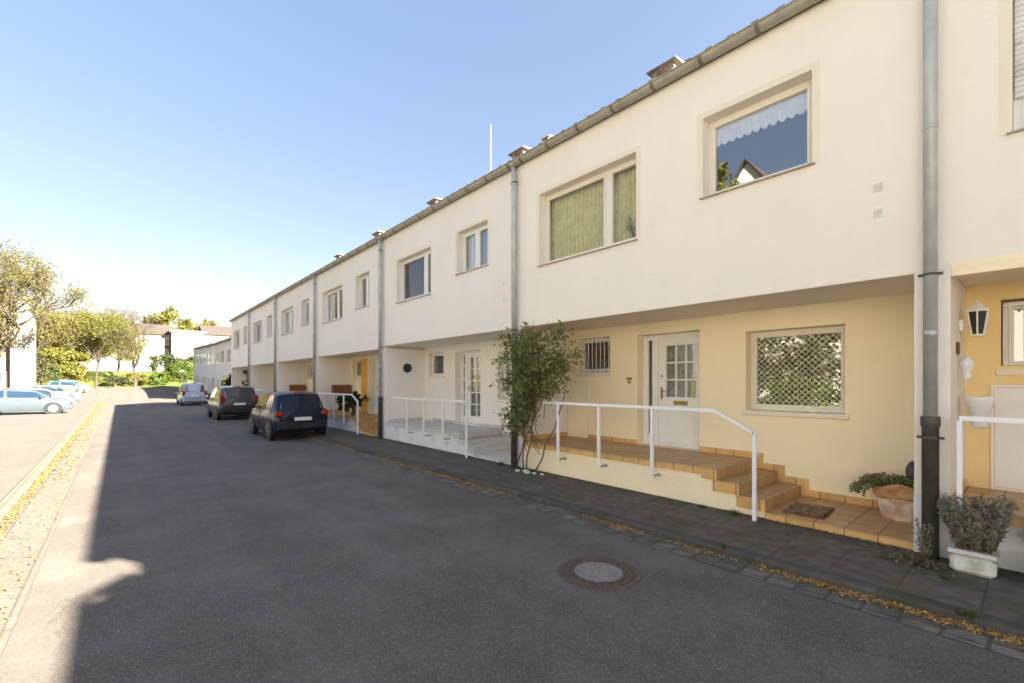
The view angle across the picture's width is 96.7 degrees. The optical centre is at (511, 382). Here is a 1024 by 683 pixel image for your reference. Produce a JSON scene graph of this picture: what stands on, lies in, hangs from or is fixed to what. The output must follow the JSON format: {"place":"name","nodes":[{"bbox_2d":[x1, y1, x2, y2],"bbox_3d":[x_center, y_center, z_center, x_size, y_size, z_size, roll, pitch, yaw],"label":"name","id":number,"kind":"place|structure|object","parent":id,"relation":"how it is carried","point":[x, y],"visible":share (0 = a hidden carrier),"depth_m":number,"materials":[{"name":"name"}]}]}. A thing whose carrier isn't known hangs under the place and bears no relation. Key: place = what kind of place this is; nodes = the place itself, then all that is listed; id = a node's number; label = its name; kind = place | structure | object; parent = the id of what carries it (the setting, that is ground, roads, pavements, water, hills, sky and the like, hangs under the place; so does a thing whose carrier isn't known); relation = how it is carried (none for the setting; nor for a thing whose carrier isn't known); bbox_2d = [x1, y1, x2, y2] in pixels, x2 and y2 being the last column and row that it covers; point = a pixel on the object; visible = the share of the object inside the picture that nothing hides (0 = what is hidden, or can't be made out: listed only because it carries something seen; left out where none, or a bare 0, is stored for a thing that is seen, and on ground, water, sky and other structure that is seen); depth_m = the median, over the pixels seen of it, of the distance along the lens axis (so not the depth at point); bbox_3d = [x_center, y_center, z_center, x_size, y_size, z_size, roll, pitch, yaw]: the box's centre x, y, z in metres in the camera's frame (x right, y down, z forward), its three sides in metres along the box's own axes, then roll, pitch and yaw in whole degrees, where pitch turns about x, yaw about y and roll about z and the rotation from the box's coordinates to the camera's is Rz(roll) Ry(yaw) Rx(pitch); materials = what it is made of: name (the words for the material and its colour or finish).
{"place":"outdoors","nodes":[
{"label":"outdoors","id":0,"kind":"place"},
{"bbox_2d":[0,388,102,543],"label":"parking area","id":1,"kind":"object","parent":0,"point":[29,441],"visible":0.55,"depth_m":14.99,"materials":[{"name":"concrete"}]},
{"bbox_2d":[0,389,73,413],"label":"parked car","id":2,"kind":"object","parent":1,"relation":"on","point":[15,400],"visible":0.98,"depth_m":26.11,"materials":[{"name":"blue metal"}]},
{"bbox_2d":[4,387,77,404],"bbox_3d":[-33.378,1.132,31.959,4.082,1.580,2.040,0,0,-41],"label":"parked car","id":3,"kind":"object","parent":1,"relation":"on","point":[49,392],"visible":0.14,"depth_m":31.94,"materials":[{"name":"white paint"}]},
{"bbox_2d":[0,387,100,521],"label":"kerb line","id":4,"kind":"object","parent":1,"relation":"on","point":[9,500],"visible":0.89,"depth_m":8.95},
{"bbox_2d":[19,385,83,399],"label":"parked car","id":5,"kind":"object","parent":1,"relation":"on","point":[60,390],"visible":0.29,"depth_m":40.71,"materials":[{"name":"white paint"}]},
{"bbox_2d":[0,401,104,638],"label":"fallen leaves","id":6,"kind":"object","parent":1,"relation":"on","point":[40,479],"visible":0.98,"depth_m":8.38,"materials":[{"name":"plant"}]},
{"bbox_2d":[46,381,88,392],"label":"parked car","id":7,"kind":"object","parent":1,"relation":"on","point":[72,386],"visible":0.49,"depth_m":55.53,"materials":[{"name":"white paint"}]},
{"bbox_2d":[53,380,90,388],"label":"parked car","id":8,"kind":"object","parent":1,"relation":"on","point":[86,385],"visible":0.18,"depth_m":60.42,"materials":[{"name":"white paint"}]},
{"bbox_2d":[158,387,210,399],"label":"pavement","id":9,"kind":"structure","parent":0,"point":[172,390],"depth_m":66.14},
{"bbox_2d":[247,294,360,397],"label":"terraced house","id":10,"kind":"structure","parent":0,"point":[264,348],"depth_m":24.86,"materials":[{"name":"paint"}]},
{"bbox_2d":[254,322,261,343],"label":"window","id":11,"kind":"structure","parent":10,"relation":"in","point":[260,323],"depth_m":27.15,"materials":[{"name":"white paint"}]},
{"bbox_2d":[273,254,442,410],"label":"terraced house","id":12,"kind":"structure","parent":0,"point":[296,332],"depth_m":20.38,"materials":[{"name":"paint"}]},
{"bbox_2d":[281,308,292,335],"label":"window","id":13,"kind":"structure","parent":12,"relation":"in","point":[289,312],"depth_m":22.88,"materials":[{"name":"white paint"}]},
{"bbox_2d":[300,300,308,326],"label":"window","id":14,"kind":"structure","parent":12,"relation":"in","point":[307,302],"depth_m":20.54,"materials":[{"name":"white paint"}]},
{"bbox_2d":[307,365,312,379],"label":"window","id":15,"kind":"structure","parent":12,"relation":"in","point":[310,366],"depth_m":24.06,"materials":[{"name":"paint"}]},
{"bbox_2d":[0,0,791,370],"label":"sky","id":16,"kind":"structure","parent":0,"point":[201,158],"materials":[{"name":"blue"}]},
{"bbox_2d":[0,371,1022,660],"bbox_3d":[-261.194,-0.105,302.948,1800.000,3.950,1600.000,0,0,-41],"label":"ground","id":17,"kind":"structure","parent":0,"point":[90,377],"depth_m":78.92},
{"bbox_2d":[0,297,36,388],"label":"house","id":18,"kind":"structure","parent":17,"relation":"on","point":[18,365],"depth_m":41.34,"materials":[{"name":"white paint"}]},
{"bbox_2d":[0,372,6,388],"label":"window","id":19,"kind":"structure","parent":18,"relation":"in","point":[3,384],"depth_m":41.01,"materials":[{"name":"white paint"}]},
{"bbox_2d":[0,235,95,382],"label":"budding tree","id":20,"kind":"object","parent":17,"relation":"on","point":[21,279],"visible":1,"depth_m":35.24,"materials":[{"name":"yellow plant"}]},
{"bbox_2d":[36,349,62,384],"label":"shrub","id":21,"kind":"object","parent":17,"relation":"on","point":[45,369],"visible":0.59,"depth_m":55.80,"materials":[{"name":"green plant"}]},
{"bbox_2d":[16,297,92,384],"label":"golden tree","id":22,"kind":"object","parent":17,"relation":"on","point":[45,333],"visible":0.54,"depth_m":67.19,"materials":[{"name":"yellow plant"}]},
{"bbox_2d":[36,320,78,351],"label":"tree","id":23,"kind":"object","parent":17,"relation":"on","point":[51,345],"visible":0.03,"depth_m":73.58,"materials":[{"name":"green plant"}]},
{"bbox_2d":[36,344,91,382],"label":"thicket tree","id":24,"kind":"object","parent":17,"relation":"on","point":[67,361],"visible":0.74,"depth_m":61.97,"materials":[{"name":"yellow plant"}]},
{"bbox_2d":[43,309,115,365],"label":"tree","id":25,"kind":"object","parent":17,"relation":"on","point":[104,351],"visible":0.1,"depth_m":79.59,"materials":[{"name":"green plant"}]},
{"bbox_2d":[37,298,145,387],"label":"spring tree","id":26,"kind":"object","parent":17,"relation":"on","point":[94,327],"visible":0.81,"depth_m":73.07,"materials":[{"name":"yellow plant"}]},
{"bbox_2d":[102,374,127,386],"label":"shrub","id":27,"kind":"object","parent":17,"relation":"on","point":[112,378],"visible":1,"depth_m":76.34,"materials":[{"name":"green plant"}]},
{"bbox_2d":[83,318,150,371],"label":"tree","id":28,"kind":"object","parent":17,"relation":"on","point":[108,345],"visible":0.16,"depth_m":83.71,"materials":[{"name":"green plant"}]},
{"bbox_2d":[85,302,175,386],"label":"tree","id":29,"kind":"object","parent":17,"relation":"on","point":[134,363],"visible":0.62,"depth_m":77.85,"materials":[{"name":"green plant"}]},
{"bbox_2d":[125,371,151,383],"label":"shrub","id":30,"kind":"object","parent":17,"relation":"on","point":[143,378],"visible":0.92,"depth_m":79.12,"materials":[{"name":"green plant"}]},
{"bbox_2d":[110,323,170,371],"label":"apartment block","id":31,"kind":"structure","parent":17,"relation":"on","point":[162,349],"depth_m":98.98,"materials":[{"name":"white paint"}]},
{"bbox_2d":[117,361,127,367],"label":"window","id":32,"kind":"structure","parent":31,"relation":"in","point":[124,365],"depth_m":95.82,"materials":[{"name":"white paint"}]},
{"bbox_2d":[131,362,141,368],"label":"window","id":33,"kind":"structure","parent":31,"relation":"in","point":[139,366],"depth_m":97.42,"materials":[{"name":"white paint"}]},
{"bbox_2d":[145,349,154,355],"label":"window","id":34,"kind":"structure","parent":31,"relation":"in","point":[151,351],"depth_m":98.74,"materials":[{"name":"white paint"}]},
{"bbox_2d":[158,349,168,355],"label":"window","id":35,"kind":"structure","parent":31,"relation":"in","point":[160,351],"depth_m":100.07,"materials":[{"name":"white paint"}]},
{"bbox_2d":[158,337,168,344],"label":"window","id":36,"kind":"structure","parent":31,"relation":"in","point":[165,341],"depth_m":100.17,"materials":[{"name":"white paint"}]},
{"bbox_2d":[147,371,173,383],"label":"shrub","id":37,"kind":"object","parent":17,"relation":"on","point":[165,378],"visible":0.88,"depth_m":81.78,"materials":[{"name":"green plant"}]},
{"bbox_2d":[146,353,182,371],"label":"shrub","id":38,"kind":"object","parent":17,"relation":"on","point":[165,358],"visible":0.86,"depth_m":88.33,"materials":[{"name":"green plant"}]},
{"bbox_2d":[138,305,199,330],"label":"spring tree","id":39,"kind":"object","parent":17,"relation":"on","point":[168,316],"visible":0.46,"depth_m":117.55,"materials":[{"name":"green plant"}]},
{"bbox_2d":[161,361,192,380],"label":"shrub","id":40,"kind":"object","parent":17,"relation":"on","point":[173,369],"visible":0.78,"depth_m":84.84,"materials":[{"name":"green plant"}]},
{"bbox_2d":[172,356,192,368],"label":"shrub","id":41,"kind":"object","parent":17,"relation":"on","point":[189,359],"visible":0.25,"depth_m":90.32,"materials":[{"name":"green plant"}]},
{"bbox_2d":[168,329,206,371],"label":"apartment block","id":42,"kind":"structure","parent":17,"relation":"on","point":[184,343],"depth_m":101.03,"materials":[{"name":"paint"}]},
{"bbox_2d":[175,336,186,343],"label":"window","id":43,"kind":"structure","parent":42,"relation":"in","point":[178,339],"depth_m":100.61,"materials":[{"name":"white paint"}]},
{"bbox_2d":[175,349,186,357],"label":"window","id":44,"kind":"structure","parent":42,"relation":"in","point":[180,353],"depth_m":100.66,"materials":[{"name":"white paint"}]},
{"bbox_2d":[190,337,200,344],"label":"window","id":45,"kind":"structure","parent":42,"relation":"in","point":[193,340],"depth_m":102.32,"materials":[{"name":"white paint"}]},
{"bbox_2d":[192,317,221,330],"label":"spring tree","id":46,"kind":"object","parent":17,"relation":"on","point":[208,323],"visible":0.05,"depth_m":124.96,"materials":[{"name":"green plant"}]},
{"bbox_2d":[191,337,229,382],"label":"house","id":47,"kind":"structure","parent":17,"relation":"on","point":[196,365],"depth_m":70.23,"materials":[{"name":"white paint"}]},
{"bbox_2d":[197,338,227,390],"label":"house","id":48,"kind":"structure","parent":17,"relation":"on","point":[203,364],"depth_m":64.29,"materials":[{"name":"white paint"}]},
{"bbox_2d":[204,340,221,393],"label":"house","id":49,"kind":"structure","parent":17,"relation":"on","point":[210,368],"depth_m":58.89,"materials":[{"name":"white paint"}]},
{"bbox_2d":[198,325,230,344],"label":"apartment block","id":50,"kind":"structure","parent":17,"relation":"on","point":[215,333],"depth_m":107.66,"materials":[{"name":"red tile"}]},
{"bbox_2d":[206,336,225,343],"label":"window","id":51,"kind":"structure","parent":50,"relation":"in","point":[208,339],"depth_m":106.14,"materials":[{"name":"white paint"}]},
{"bbox_2d":[212,340,225,387],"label":"house","id":52,"kind":"structure","parent":17,"relation":"on","point":[220,359],"depth_m":53.63,"materials":[{"name":"white paint"}]},
{"bbox_2d":[216,351,218,363],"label":"window","id":53,"kind":"structure","parent":52,"relation":"in","point":[217,353],"depth_m":55.21,"materials":[{"name":"glass"}]},
{"bbox_2d":[221,350,224,362],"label":"window","id":54,"kind":"structure","parent":52,"relation":"in","point":[222,351],"depth_m":52.22,"materials":[{"name":"glass"}]},
{"bbox_2d":[217,373,230,386],"bbox_3d":[-23.609,0.585,39.504,3.058,2.927,2.963,0,0,-8],"label":"shrub","id":55,"kind":"object","parent":17,"relation":"on","point":[227,382],"visible":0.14,"depth_m":38.98,"materials":[{"name":"green plant"}]},
{"bbox_2d":[222,337,230,378],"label":"house","id":56,"kind":"structure","parent":17,"relation":"on","point":[228,356],"depth_m":49.69,"materials":[{"name":"white paint"}]},
{"bbox_2d":[227,348,230,362],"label":"window","id":57,"kind":"structure","parent":56,"relation":"in","point":[228,350],"depth_m":49.53,"materials":[{"name":"glass"}]},
{"bbox_2d":[229,310,360,400],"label":"terraced house","id":58,"kind":"structure","parent":17,"relation":"on","point":[261,378],"depth_m":29.98,"materials":[{"name":"paint"}]},
{"bbox_2d":[241,369,247,385],"bbox_3d":[-16.976,0.271,29.226,1.035,2.556,1.148,0,0,7],"label":"shrub","id":59,"kind":"object","parent":58,"relation":"on","point":[246,373],"visible":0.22,"depth_m":29.09,"materials":[{"name":"green plant"}]},
{"bbox_2d":[312,231,442,438],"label":"terraced house","id":60,"kind":"structure","parent":17,"relation":"on","point":[354,332],"depth_m":15.86,"materials":[{"name":"paint"}]},
{"bbox_2d":[323,287,341,323],"bbox_3d":[-6.846,-2.979,17.633,0.338,1.262,2.240,0,0,-41],"label":"window","id":61,"kind":"structure","parent":60,"relation":"in","point":[332,294],"depth_m":18.10,"materials":[{"name":"white paint"}]},
{"bbox_2d":[335,390,369,414],"bbox_3d":[-6.066,0.925,17.126,1.165,1.259,1.297,0,0,-41],"label":"shrub","id":62,"kind":"object","parent":60,"relation":"on","point":[350,401],"visible":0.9,"depth_m":16.90,"materials":[{"name":"green plant"}]},
{"bbox_2d":[352,360,360,378],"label":"window","id":63,"kind":"structure","parent":60,"relation":"in","point":[357,377],"depth_m":19.50,"materials":[{"name":"paint"}]},
{"bbox_2d":[355,274,369,309],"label":"window","id":64,"kind":"structure","parent":60,"relation":"in","point":[366,277],"depth_m":15.50,"materials":[{"name":"white paint"}]},
{"bbox_2d":[376,361,377,410],"bbox_3d":[-5.137,0.140,17.910,0.111,1.996,0.878,0,0,-41],"label":"front door","id":65,"kind":"structure","parent":60,"relation":"in","point":[377,361],"depth_m":18.21,"materials":[{"name":"white paint"}]},
{"bbox_2d":[510,0,964,559],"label":"terraced house","id":66,"kind":"structure","parent":17,"relation":"on","point":[778,288],"depth_m":6.38,"materials":[{"name":"paint"}]},
{"bbox_2d":[568,384,588,437],"bbox_3d":[1.437,0.609,9.910,0.019,1.158,0.585,0,0,-41],"label":"meter cupboard door","id":67,"kind":"structure","parent":66,"relation":"in","point":[578,415],"depth_m":9.90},
{"bbox_2d":[537,158,637,266],"bbox_3d":[1.379,-2.954,8.154,0.418,1.412,2.260,0,0,-41],"label":"window","id":68,"kind":"structure","parent":66,"relation":"in","point":[590,215],"depth_m":8.25,"materials":[{"name":"paint"}]},
{"bbox_2d":[575,337,611,376],"bbox_3d":[1.777,-0.533,9.659,0.215,0.807,0.970,0,0,-41],"label":"window","id":69,"kind":"structure","parent":66,"relation":"in","point":[585,372],"depth_m":9.66,"materials":[{"name":"paint"}]},
{"bbox_2d":[625,215,635,236],"bbox_3d":[2.026,-2.543,7.531,0.104,0.516,0.383,0,0,-41],"label":"houseplant","id":70,"kind":"object","parent":66,"relation":"on","point":[631,227],"visible":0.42,"depth_m":7.56,"materials":[{"name":"green plant"}]},
{"bbox_2d":[659,334,699,445],"bbox_3d":[3.104,0.140,8.379,0.146,1.996,0.878,0,0,-41],"label":"front door","id":71,"kind":"structure","parent":66,"relation":"in","point":[679,360],"depth_m":8.41,"materials":[{"name":"white paint"}]},
{"bbox_2d":[699,79,814,199],"bbox_3d":[3.189,-3.133,5.952,0.284,1.129,1.400,0,0,-41],"label":"window","id":72,"kind":"structure","parent":66,"relation":"in","point":[789,102],"depth_m":6.00,"materials":[{"name":"paint"}]},
{"bbox_2d":[742,325,848,419],"bbox_3d":[4.253,-0.148,6.849,0.317,1.317,1.412,0,0,-41],"label":"window","id":73,"kind":"structure","parent":66,"relation":"in","point":[829,411],"depth_m":6.89,"materials":[{"name":"paint"}]},
{"bbox_2d":[782,502,834,519],"bbox_3d":[3.799,1.629,5.824,0.640,0.041,0.444,0,0,-45],"label":"doormat","id":74,"kind":"object","parent":66,"relation":"on","point":[810,511],"visible":1,"depth_m":5.79,"materials":[{"name":"brown fabric"}]},
{"bbox_2d":[870,476,913,522],"bbox_3d":[4.735,1.420,5.535,0.625,0.460,0.625,0,0,-3],"label":"terracotta planter","id":75,"kind":"object","parent":66,"relation":"on","point":[895,502],"visible":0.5,"depth_m":5.38,"materials":[{"name":"ceramic"}]},
{"bbox_2d":[848,472,913,496],"bbox_3d":[4.599,1.252,5.596,0.755,0.285,0.659,0,0,39],"label":"trailing ivy","id":76,"kind":"object","parent":75,"relation":"in","point":[866,480],"visible":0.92,"depth_m":5.55,"materials":[{"name":"green plant"}]},
{"bbox_2d":[905,461,913,479],"bbox_3d":[4.876,1.095,5.527,0.156,0.284,0.149,0,0,-41],"label":"garden ornament","id":77,"kind":"object","parent":76,"relation":"on","point":[909,470],"visible":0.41,"depth_m":5.50,"materials":[{"name":"metal"}]},
{"bbox_2d":[938,0,1023,572],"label":"terraced house","id":78,"kind":"structure","parent":17,"relation":"on","point":[981,150],"depth_m":4.43,"materials":[{"name":"paint"}]},
{"bbox_2d":[991,385,1023,492],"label":"meter cupboard door","id":79,"kind":"structure","parent":78,"relation":"in","point":[1009,437],"depth_m":5.11,"materials":[{"name":"white paint"}]},
{"bbox_2d":[995,301,1023,374],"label":"window","id":80,"kind":"structure","parent":78,"relation":"in","point":[1008,307],"depth_m":5.17,"materials":[{"name":"white paint"}]},
{"bbox_2d":[1006,0,1023,134],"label":"window","id":81,"kind":"structure","parent":78,"relation":"in","point":[1018,5],"depth_m":4.23,"materials":[{"name":"white paint"}]},
{"bbox_2d":[0,387,1023,682],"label":"road","id":82,"kind":"structure","parent":0,"point":[230,549],"depth_m":3.93,"materials":[{"name":"asphalt"}]},
{"bbox_2d":[0,387,106,656],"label":"concrete strip","id":83,"kind":"object","parent":82,"relation":"on","point":[38,542],"visible":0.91,"depth_m":5.45,"materials":[{"name":"concrete"}]},
{"bbox_2d":[175,383,207,405],"bbox_3d":[-26.719,0.967,37.958,2.100,1.910,4.370,0,0,-41],"label":"parked car","id":84,"kind":"object","parent":82,"relation":"on","point":[192,393],"visible":0.94,"depth_m":36.41,"materials":[{"name":"white paint"}]},
{"bbox_2d":[206,386,257,419],"bbox_3d":[-14.714,1.027,23.881,2.070,1.730,4.270,0,0,-41],"label":"parked car","id":85,"kind":"object","parent":82,"relation":"on","point":[230,400],"visible":0.84,"depth_m":22.37,"materials":[{"name":"grey paint"}]},
{"bbox_2d":[249,391,327,440],"bbox_3d":[-7.909,1.087,15.943,2.000,1.600,3.932,0,0,-41],"label":"parked car","id":86,"kind":"object","parent":82,"relation":"on","point":[272,414],"visible":1,"depth_m":14.64,"materials":[{"name":"blue paint"}]},
{"bbox_2d":[71,461,820,679],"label":"road specks","id":87,"kind":"object","parent":82,"relation":"on","point":[376,606],"visible":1,"depth_m":3.73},
{"bbox_2d":[154,387,1023,660],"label":"gutter setts","id":88,"kind":"structure","parent":82,"relation":"on","point":[986,641],"depth_m":4.49,"materials":[{"name":"stone"}]},
{"bbox_2d":[193,403,1023,640],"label":"kerb","id":89,"kind":"structure","parent":88,"relation":"on","point":[985,621],"depth_m":4.63,"materials":[{"name":"concrete"}]},
{"bbox_2d":[952,606,981,618],"bbox_3d":[3.450,1.753,3.442,0.138,0.074,0.187,0,0,-65],"label":"weed tuft","id":90,"kind":"object","parent":89,"relation":"on","point":[970,613],"visible":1,"depth_m":3.46,"materials":[{"name":"green plant"}]},
{"bbox_2d":[291,432,1023,648],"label":"fallen blossom","id":91,"kind":"object","parent":88,"relation":"on","point":[1017,641],"visible":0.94,"depth_m":3.91,"materials":[{"name":"plant"}]},
{"bbox_2d":[557,556,640,590],"bbox_3d":[0.837,1.833,4.405,0.790,0.012,0.790,0,0,-41],"label":"manhole cover","id":92,"kind":"object","parent":82,"relation":"on","point":[610,573],"visible":1,"depth_m":4.36,"materials":[{"name":"concrete"}]},
{"bbox_2d":[377,135,651,467],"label":"terraced house","id":93,"kind":"structure","parent":0,"point":[463,313],"depth_m":11.63,"materials":[{"name":"paint"}]},
{"bbox_2d":[395,250,430,303],"bbox_3d":[-2.699,-2.948,12.771,0.270,1.259,2.000,0,0,-41],"label":"window","id":94,"kind":"structure","parent":93,"relation":"in","point":[426,255],"depth_m":12.54,"materials":[{"name":"white paint"}]},
{"bbox_2d":[424,383,433,419],"bbox_3d":[-2.677,0.609,14.682,0.019,1.158,0.585,0,0,-41],"label":"meter cupboard door","id":95,"kind":"structure","parent":93,"relation":"in","point":[428,387],"depth_m":14.67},
{"bbox_2d":[428,353,443,377],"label":"window","id":96,"kind":"structure","parent":93,"relation":"in","point":[435,375],"depth_m":14.58,"materials":[{"name":"white paint"}]},
{"bbox_2d":[455,224,487,275],"bbox_3d":[-0.838,-3.114,10.672,0.348,1.032,1.290,0,0,-41],"label":"window","id":97,"kind":"structure","parent":93,"relation":"in","point":[472,265],"depth_m":11.01,"materials":[{"name":"white paint"}]},
{"bbox_2d":[468,353,479,421],"bbox_3d":[-1.010,0.140,13.150,0.146,1.996,0.878,0,0,-41],"label":"front door","id":98,"kind":"structure","parent":93,"relation":"in","point":[473,358],"depth_m":13.36,"materials":[{"name":"white paint"}]},
{"bbox_2d":[496,352,510,401],"bbox_3d":[0.157,-0.150,11.635,0.363,1.320,1.412,0,0,-41],"label":"window","id":99,"kind":"structure","parent":93,"relation":"in","point":[505,393],"depth_m":12.11,"materials":[{"name":"white paint"}]},
{"bbox_2d":[198,401,1023,623],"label":"pavement","id":100,"kind":"structure","parent":0,"point":[1000,594],"depth_m":5.20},
{"bbox_2d":[489,319,584,470],"bbox_3d":[0.528,0.261,8.553,1.360,2.975,1.875,0,0,-41],"label":"climbing rose","id":101,"kind":"object","parent":100,"relation":"on","point":[528,391],"visible":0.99,"depth_m":8.58,"materials":[{"name":"green plant"}]},
{"bbox_2d":[369,436,906,551],"bbox_3d":[-0.366,1.724,9.525,0.546,0.042,13.111,0,0,-41],"label":"wall foot debris","id":102,"kind":"object","parent":100,"relation":"on","point":[749,516],"depth_m":6.56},
{"bbox_2d":[728,510,740,516],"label":"weed tuft","id":103,"kind":"object","parent":100,"relation":"on","point":[734,513],"visible":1,"depth_m":5.95,"materials":[{"name":"green plant"}]},
{"bbox_2d":[868,548,954,576],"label":"fallen leaves","id":104,"kind":"object","parent":100,"relation":"on","point":[909,560],"visible":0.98,"depth_m":4.40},
{"bbox_2d":[913,517,934,557],"bbox_3d":[4.053,1.537,4.486,0.144,0.387,0.164,0,0,-30],"label":"weed","id":105,"kind":"object","parent":100,"relation":"on","point":[924,543],"visible":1,"depth_m":4.47,"materials":[{"name":"green plant"}]},
{"bbox_2d":[947,541,999,578],"bbox_3d":[4.260,1.637,4.201,0.310,0.225,0.330,0,0,-41],"label":"stone trough","id":106,"kind":"object","parent":100,"relation":"on","point":[969,560],"visible":0.92,"depth_m":4.11,"materials":[{"name":"stone"}]},
{"bbox_2d":[935,492,1020,552],"bbox_3d":[4.279,1.272,4.215,0.549,0.518,0.492,0,0,-22],"label":"lavender","id":107,"kind":"object","parent":106,"relation":"in","point":[984,525],"visible":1,"depth_m":4.11,"materials":[{"name":"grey plant"}]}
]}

